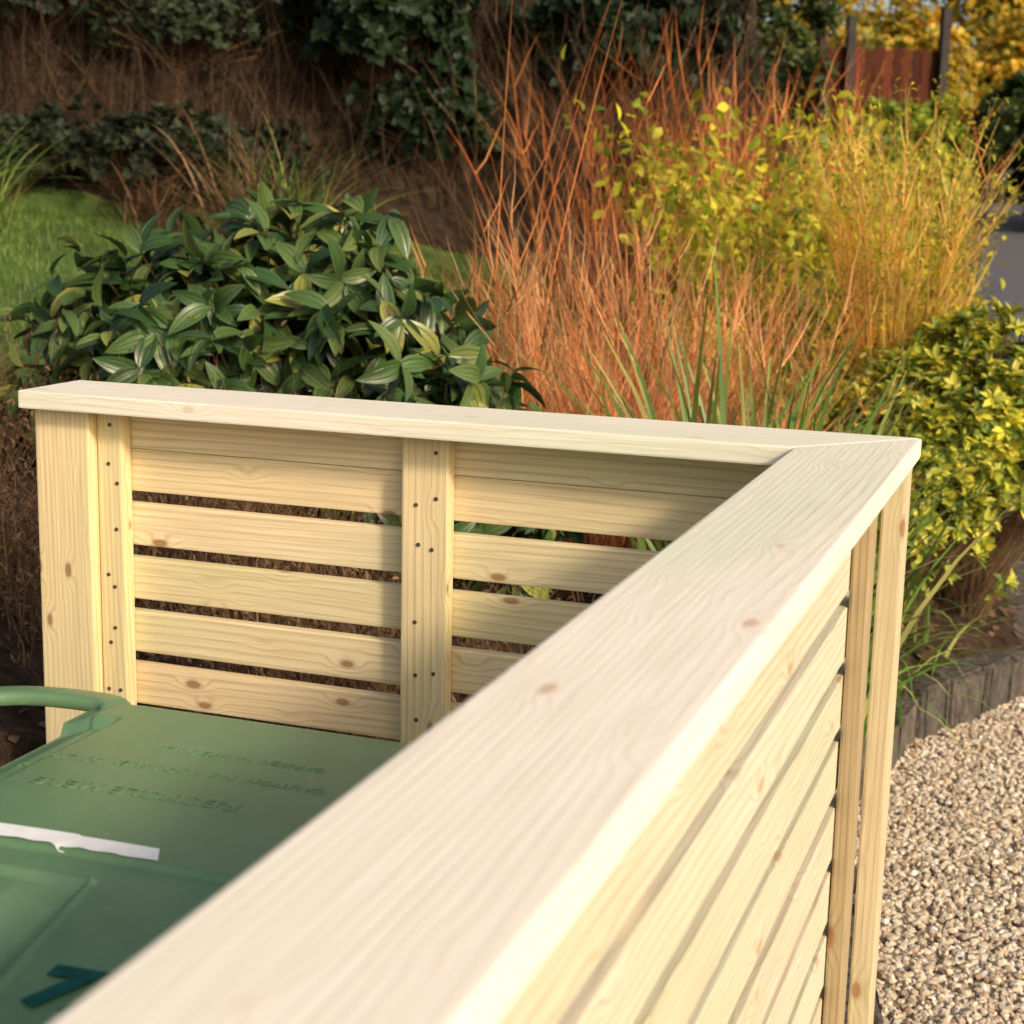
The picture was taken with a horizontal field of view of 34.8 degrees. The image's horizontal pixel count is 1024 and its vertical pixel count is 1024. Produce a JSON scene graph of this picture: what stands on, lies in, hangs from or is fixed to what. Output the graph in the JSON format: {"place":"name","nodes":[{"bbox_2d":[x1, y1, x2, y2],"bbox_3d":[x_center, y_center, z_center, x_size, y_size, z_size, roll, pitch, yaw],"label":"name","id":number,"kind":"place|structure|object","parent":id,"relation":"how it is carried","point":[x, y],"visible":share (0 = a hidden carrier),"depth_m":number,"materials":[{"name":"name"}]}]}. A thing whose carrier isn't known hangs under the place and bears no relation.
{"place":"outdoors","nodes":[
{"label":"outdoors","id":0,"kind":"place"},
{"bbox_2d":[0,187,633,548],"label":"lawn","id":1,"kind":"structure","parent":0,"point":[46,194],"depth_m":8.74,"materials":[{"name":"green plant"}]},
{"bbox_2d":[0,90,51,198],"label":"sedge clump","id":2,"kind":"object","parent":1,"relation":"on","point":[17,165],"visible":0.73,"depth_m":8.89,"materials":[{"name":"green plant"}]},
{"bbox_2d":[0,115,91,236],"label":"sedge clump","id":3,"kind":"object","parent":1,"relation":"on","point":[4,221],"visible":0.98,"depth_m":8.09,"materials":[{"name":"green plant"}]},
{"bbox_2d":[41,88,218,213],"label":"bramble shrub","id":4,"kind":"object","parent":1,"relation":"on","point":[110,133],"visible":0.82,"depth_m":9.18,"materials":[{"name":"green plant"}]},
{"bbox_2d":[30,136,241,233],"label":"sedge clump","id":5,"kind":"object","parent":1,"relation":"on","point":[141,206],"visible":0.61,"depth_m":8.99,"materials":[{"name":"plant"}]},
{"bbox_2d":[177,111,330,229],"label":"bramble shrub","id":6,"kind":"object","parent":1,"relation":"on","point":[210,136],"visible":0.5,"depth_m":9.21,"materials":[{"name":"green plant"}]},
{"bbox_2d":[112,112,427,254],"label":"sedge clump","id":7,"kind":"object","parent":1,"relation":"on","point":[302,201],"visible":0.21,"depth_m":8.22,"materials":[{"name":"green plant"}]},
{"bbox_2d":[122,91,429,250],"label":"sedge clump","id":8,"kind":"object","parent":1,"relation":"on","point":[219,202],"visible":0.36,"depth_m":8.34,"materials":[{"name":"plant"}]},
{"bbox_2d":[0,0,1022,766],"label":"planting bed terrain","id":9,"kind":"structure","parent":0,"point":[444,226],"depth_m":9.64,"materials":[{"name":"soil"}]},
{"bbox_2d":[0,347,42,584],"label":"heather plant","id":10,"kind":"object","parent":9,"relation":"on","point":[27,502],"visible":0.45,"depth_m":3.55,"materials":[{"name":"brown plant"}]},
{"bbox_2d":[0,99,85,201],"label":"bramble shrub","id":11,"kind":"object","parent":9,"relation":"on","point":[36,133],"visible":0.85,"depth_m":9.15,"materials":[{"name":"green plant"}]},
{"bbox_2d":[0,292,131,501],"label":"heather plant","id":12,"kind":"object","parent":9,"relation":"on","point":[7,369],"visible":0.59,"depth_m":4.00,"materials":[{"name":"plant"}]},
{"bbox_2d":[0,0,150,37],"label":"bramble shrub","id":13,"kind":"object","parent":9,"relation":"on","point":[47,3],"visible":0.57,"depth_m":9.89,"materials":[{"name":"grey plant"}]},
{"bbox_2d":[0,459,313,707],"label":"heather plant","id":14,"kind":"object","parent":9,"relation":"on","point":[15,548],"visible":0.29,"depth_m":3.28,"materials":[{"name":"brown plant"}]},
{"bbox_2d":[67,0,297,85],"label":"bramble shrub","id":15,"kind":"object","parent":9,"relation":"on","point":[195,27],"visible":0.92,"depth_m":9.73,"materials":[{"name":"green plant"}]},
{"bbox_2d":[0,320,381,620],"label":"heather plant","id":16,"kind":"object","parent":9,"relation":"on","point":[142,492],"visible":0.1,"depth_m":3.75,"materials":[{"name":"plant"}]},
{"bbox_2d":[0,336,462,681],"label":"heather plant","id":17,"kind":"object","parent":9,"relation":"on","point":[303,513],"visible":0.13,"depth_m":3.69,"materials":[{"name":"plant"}]},
{"bbox_2d":[0,440,522,741],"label":"heather plant","id":18,"kind":"object","parent":9,"relation":"on","point":[329,681],"visible":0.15,"depth_m":3.37,"materials":[{"name":"brown plant"}]},
{"bbox_2d":[0,180,528,574],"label":"viburnum shrub","id":19,"kind":"object","parent":9,"relation":"on","point":[377,319],"visible":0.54,"depth_m":4.18,"materials":[{"name":"green plant"}]},
{"bbox_2d":[108,366,556,695],"bbox_3d":[-0.449,0.057,3.829,1.156,0.847,1.328,1,11,0],"label":"heather plant","id":20,"kind":"object","parent":9,"relation":"on","point":[393,579],"visible":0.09,"depth_m":3.67,"materials":[{"name":"brown plant"}]},
{"bbox_2d":[268,0,485,112],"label":"ivy shrub","id":21,"kind":"object","parent":9,"relation":"on","point":[359,29],"visible":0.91,"depth_m":9.49,"materials":[{"name":"green plant"}]},
{"bbox_2d":[185,505,630,741],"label":"heather plant","id":22,"kind":"object","parent":9,"relation":"on","point":[394,632],"visible":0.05,"depth_m":3.55,"materials":[{"name":"brown plant"}]},
{"bbox_2d":[356,44,514,181],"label":"ivy shrub","id":23,"kind":"object","parent":9,"relation":"on","point":[437,63],"visible":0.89,"depth_m":9.46,"materials":[{"name":"green plant"}]},
{"bbox_2d":[292,361,582,598],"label":"viburnum shrub","id":24,"kind":"object","parent":9,"relation":"on","point":[511,386],"visible":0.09,"depth_m":4.11,"materials":[{"name":"green plant"}]},
{"bbox_2d":[0,0,1022,412],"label":"dry bank grass","id":25,"kind":"structure","parent":9,"relation":"on","point":[142,84],"depth_m":9.77,"materials":[{"name":"brown plant"}]},
{"bbox_2d":[0,308,1023,742],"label":"leaf litter","id":26,"kind":"object","parent":9,"relation":"on","point":[596,596],"visible":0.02,"depth_m":4.80,"materials":[{"name":"brown plant"}]},
{"bbox_2d":[357,0,703,295],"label":"brown reed shrub","id":27,"kind":"object","parent":9,"relation":"on","point":[476,189],"visible":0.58,"depth_m":9.40,"materials":[{"name":"brown plant"}]},
{"bbox_2d":[491,0,621,408],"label":"reed grass","id":28,"kind":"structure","parent":9,"relation":"on","point":[534,358],"depth_m":5.01,"materials":[{"name":"brown plant"}]},
{"bbox_2d":[374,206,798,601],"bbox_3d":[0.171,-0.290,4.978,1.386,1.345,1.363,5,12,16],"label":"dogwood shrub","id":29,"kind":"object","parent":9,"relation":"on","point":[530,396],"visible":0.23,"depth_m":4.86,"materials":[{"name":"brown plant"}]},
{"bbox_2d":[410,188,766,548],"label":"dogwood shrub","id":30,"kind":"object","parent":9,"relation":"on","point":[529,303],"visible":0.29,"depth_m":5.71,"materials":[{"name":"brown plant"}]},
{"bbox_2d":[416,120,789,365],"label":"brown reed shrub","id":31,"kind":"object","parent":9,"relation":"on","point":[555,248],"visible":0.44,"depth_m":8.31,"materials":[{"name":"brown plant"}]},
{"bbox_2d":[478,0,751,121],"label":"ivy shrub","id":32,"kind":"object","parent":9,"relation":"on","point":[540,15],"visible":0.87,"depth_m":9.86,"materials":[{"name":"green plant"}]},
{"bbox_2d":[449,0,789,313],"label":"brown reed shrub","id":33,"kind":"object","parent":9,"relation":"on","point":[579,109],"visible":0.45,"depth_m":9.47,"materials":[{"name":"brown plant"}]},
{"bbox_2d":[444,33,900,363],"bbox_3d":[0.597,-1.494,8.306,2.037,1.884,1.954,-8,15,-41],"label":"red dogwood shrub","id":34,"kind":"object","parent":9,"relation":"on","point":[587,226],"visible":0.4,"depth_m":8.52,"materials":[{"name":"brown plant"}]},
{"bbox_2d":[523,9,827,384],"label":"reed grass","id":35,"kind":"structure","parent":9,"relation":"on","point":[682,197],"depth_m":6.03,"materials":[{"name":"brown plant"}]},
{"bbox_2d":[416,114,945,594],"bbox_3d":[0.497,-0.369,5.098,1.489,1.671,1.552,-5,13,-28],"label":"dogwood shrub","id":36,"kind":"object","parent":9,"relation":"on","point":[622,542],"visible":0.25,"depth_m":4.99,"materials":[{"name":"plant"}]},
{"bbox_2d":[503,20,915,349],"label":"red dogwood shrub","id":37,"kind":"object","parent":9,"relation":"on","point":[652,188],"visible":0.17,"depth_m":8.62,"materials":[{"name":"brown plant"}]},
{"bbox_2d":[471,161,948,539],"bbox_3d":[0.653,-0.402,5.434,1.670,1.601,1.474,1,11,0],"label":"dogwood shrub","id":38,"kind":"object","parent":9,"relation":"on","point":[724,337],"visible":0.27,"depth_m":5.34,"materials":[{"name":"brown plant"}]},
{"bbox_2d":[459,584,1002,883],"bbox_3d":[0.411,0.485,3.716,1.242,0.774,1.117,1,11,0],"label":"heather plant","id":39,"kind":"object","parent":9,"relation":"on","point":[914,677],"visible":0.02,"depth_m":3.80,"materials":[{"name":"plant"}]},
{"bbox_2d":[585,264,896,431],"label":"spiraea shrub","id":40,"kind":"object","parent":9,"relation":"on","point":[816,275],"visible":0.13,"depth_m":5.85,"materials":[{"name":"orange plant"}]},
{"bbox_2d":[479,261,1023,719],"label":"iris clump","id":41,"kind":"object","parent":9,"relation":"on","point":[909,537],"visible":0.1,"depth_m":4.24,"materials":[{"name":"green plant"}]},
{"bbox_2d":[607,111,917,355],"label":"spiraea shrub","id":42,"kind":"object","parent":9,"relation":"on","point":[751,180],"visible":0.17,"depth_m":8.03,"materials":[{"name":"yellow plant"}]},
{"bbox_2d":[561,45,964,384],"bbox_3d":[1.103,-1.075,7.112,1.902,1.830,1.349,1,11,0],"label":"spiraea shrub","id":43,"kind":"object","parent":9,"relation":"on","point":[721,197],"visible":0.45,"depth_m":6.99,"materials":[{"name":"yellow plant"}]},
{"bbox_2d":[509,315,1020,584],"bbox_3d":[0.660,0.058,4.556,1.142,1.244,1.539,-7,14,-37],"label":"iris clump","id":44,"kind":"object","parent":9,"relation":"on","point":[677,415],"visible":0.08,"depth_m":4.58,"materials":[{"name":"green plant"}]},
{"bbox_2d":[529,295,1023,683],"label":"iris clump","id":45,"kind":"object","parent":9,"relation":"on","point":[641,545],"visible":0.15,"depth_m":4.05,"materials":[{"name":"green plant"}]},
{"bbox_2d":[631,237,933,431],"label":"spiraea shrub","id":46,"kind":"object","parent":9,"relation":"on","point":[836,411],"visible":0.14,"depth_m":5.96,"materials":[{"name":"orange plant"}]},
{"bbox_2d":[552,1,1019,358],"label":"red dogwood shrub","id":47,"kind":"object","parent":9,"relation":"on","point":[727,156],"visible":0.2,"depth_m":8.91,"materials":[{"name":"brown plant"}]},
{"bbox_2d":[641,167,1007,419],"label":"spiraea shrub","id":48,"kind":"object","parent":9,"relation":"on","point":[704,213],"visible":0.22,"depth_m":6.61,"materials":[{"name":"yellow plant"}]},
{"bbox_2d":[696,166,964,377],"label":"spiraea shrub","id":49,"kind":"object","parent":9,"relation":"on","point":[799,195],"visible":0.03,"depth_m":8.03,"materials":[{"name":"yellow plant"}]},
{"bbox_2d":[674,86,988,317],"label":"red dogwood shrub","id":50,"kind":"object","parent":9,"relation":"on","point":[810,171],"visible":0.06,"depth_m":9.24,"materials":[{"name":"plant"}]},
{"bbox_2d":[703,324,961,632],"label":"spiraea shrub","id":51,"kind":"object","parent":9,"relation":"on","point":[929,474],"visible":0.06,"depth_m":5.46,"materials":[{"name":"green plant"}]},
{"bbox_2d":[702,157,977,339],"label":"spiraea shrub","id":52,"kind":"object","parent":9,"relation":"on","point":[938,189],"visible":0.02,"depth_m":8.41,"materials":[{"name":"yellow plant"}]},
{"bbox_2d":[711,379,1023,727],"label":"iris clump","id":53,"kind":"object","parent":9,"relation":"on","point":[911,585],"visible":0.09,"depth_m":4.66,"materials":[{"name":"green plant"}]},
{"bbox_2d":[768,95,1004,366],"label":"spiraea shrub","id":54,"kind":"object","parent":9,"relation":"on","point":[890,170],"visible":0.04,"depth_m":9.13,"materials":[{"name":"yellow plant"}]},
{"bbox_2d":[764,71,1023,433],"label":"feathery shrub","id":55,"kind":"object","parent":9,"relation":"on","point":[867,238],"visible":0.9,"depth_m":5.80,"materials":[{"name":"yellow plant"}]},
{"bbox_2d":[863,614,991,760],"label":"iris clump","id":56,"kind":"object","parent":9,"relation":"on","point":[898,687],"visible":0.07,"depth_m":4.69,"materials":[{"name":"green plant"}]},
{"bbox_2d":[842,401,1013,630],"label":"euonymus shrub","id":57,"kind":"object","parent":9,"relation":"on","point":[950,498],"visible":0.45,"depth_m":5.41,"materials":[{"name":"green plant"}]},
{"bbox_2d":[840,295,1023,624],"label":"euonymus shrub","id":58,"kind":"object","parent":9,"relation":"on","point":[988,388],"visible":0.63,"depth_m":5.56,"materials":[{"name":"yellow plant"}]},
{"bbox_2d":[871,556,1010,674],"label":"iris clump","id":59,"kind":"object","parent":9,"relation":"on","point":[926,622],"visible":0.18,"depth_m":5.52,"materials":[{"name":"green plant"}]},
{"bbox_2d":[866,530,1023,734],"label":"iris clump","id":60,"kind":"object","parent":9,"relation":"on","point":[899,695],"visible":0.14,"depth_m":5.00,"materials":[{"name":"green plant"}]},
{"bbox_2d":[757,0,1022,181],"label":"sky","id":61,"kind":"structure","parent":0,"point":[886,2],"materials":[{"name":"white"}]},
{"bbox_2d":[851,186,989,312],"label":"hill terrain","id":62,"kind":"structure","parent":0,"point":[978,189],"depth_m":24.30,"materials":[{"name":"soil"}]},
{"bbox_2d":[725,30,838,195],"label":"hedge shrub","id":63,"kind":"object","parent":62,"relation":"on","point":[804,74],"visible":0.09,"depth_m":18.63,"materials":[{"name":"green plant"}]},
{"bbox_2d":[829,94,949,217],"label":"hedge shrub","id":64,"kind":"object","parent":62,"relation":"on","point":[893,114],"visible":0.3,"depth_m":21.15,"materials":[{"name":"green plant"}]},
{"bbox_2d":[896,91,977,222],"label":"hedge shrub","id":65,"kind":"object","parent":62,"relation":"on","point":[958,140],"visible":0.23,"depth_m":21.80,"materials":[{"name":"green plant"}]},
{"bbox_2d":[854,182,1023,1023],"bbox_3d":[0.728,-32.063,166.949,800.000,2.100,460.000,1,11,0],"label":"gravel ground","id":66,"kind":"structure","parent":0,"point":[991,883],"depth_m":4.18,"materials":[{"name":"beige gravel"}]},
{"bbox_2d":[0,686,410,1023],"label":"wheelie bin","id":67,"kind":"object","parent":66,"relation":"on","point":[129,832],"visible":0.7,"depth_m":1.72,"materials":[{"name":"green plastic"}]},
{"bbox_2d":[18,380,921,1023],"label":"bin store","id":68,"kind":"structure","parent":66,"relation":"on","point":[632,796],"depth_m":1.83,"materials":[{"name":"beige wood"}]},
{"bbox_2d":[706,0,814,135],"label":"hedge shrub","id":69,"kind":"object","parent":66,"relation":"on","point":[787,23],"visible":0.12,"depth_m":26.41,"materials":[{"name":"green plant"}]},
{"bbox_2d":[705,0,911,90],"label":"tree","id":70,"kind":"object","parent":66,"relation":"on","point":[752,8],"visible":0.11,"depth_m":25.92,"materials":[{"name":"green plant"}]},
{"bbox_2d":[777,0,857,162],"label":"tree","id":71,"kind":"object","parent":66,"relation":"on","point":[821,14],"visible":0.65,"depth_m":19.23,"materials":[{"name":"green plant"}]},
{"bbox_2d":[756,0,982,45],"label":"tree","id":72,"kind":"object","parent":66,"relation":"on","point":[852,3],"visible":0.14,"depth_m":31.77,"materials":[{"name":"yellow plant"}]},
{"bbox_2d":[814,8,952,208],"bbox_3d":[5.225,-5.669,23.283,1.880,2.950,0.240,0,11,-7],"label":"timber fence","id":73,"kind":"object","parent":66,"relation":"on","point":[938,60],"visible":0.35,"depth_m":23.20,"materials":[{"name":"brown wood"}]},
{"bbox_2d":[801,0,982,175],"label":"hedge shrub","id":74,"kind":"object","parent":66,"relation":"on","point":[918,37],"visible":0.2,"depth_m":27.59,"materials":[{"name":"yellow plant"}]},
{"bbox_2d":[844,501,1023,1023],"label":"garden edging","id":75,"kind":"object","parent":66,"relation":"on","point":[1008,673],"visible":0.27,"depth_m":5.44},
{"bbox_2d":[882,0,1023,181],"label":"tree","id":76,"kind":"object","parent":66,"relation":"on","point":[986,15],"visible":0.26,"depth_m":32.24,"materials":[{"name":"yellow plant"}]},
{"bbox_2d":[892,0,1023,76],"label":"tree","id":77,"kind":"object","parent":66,"relation":"on","point":[1004,6],"visible":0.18,"depth_m":30.55,"materials":[{"name":"yellow plant"}]},
{"bbox_2d":[960,8,1023,175],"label":"hedge shrub","id":78,"kind":"object","parent":66,"relation":"on","point":[1007,61],"visible":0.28,"depth_m":28.78,"materials":[{"name":"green plant"}]},
{"bbox_2d":[966,67,1023,203],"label":"hedge shrub","id":79,"kind":"object","parent":66,"relation":"on","point":[1007,135],"visible":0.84,"depth_m":25.90,"materials":[{"name":"green plant"}]},
{"bbox_2d":[1005,137,1023,216],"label":"hedge shrub","id":80,"kind":"object","parent":66,"relation":"on","point":[1014,166],"visible":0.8,"depth_m":22.51,"materials":[{"name":"green plant"}]},
{"bbox_2d":[960,182,1023,466],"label":"road","id":81,"kind":"structure","parent":0,"point":[1010,251],"depth_m":19.28,"materials":[{"name":"grey asphalt"}]}
]}

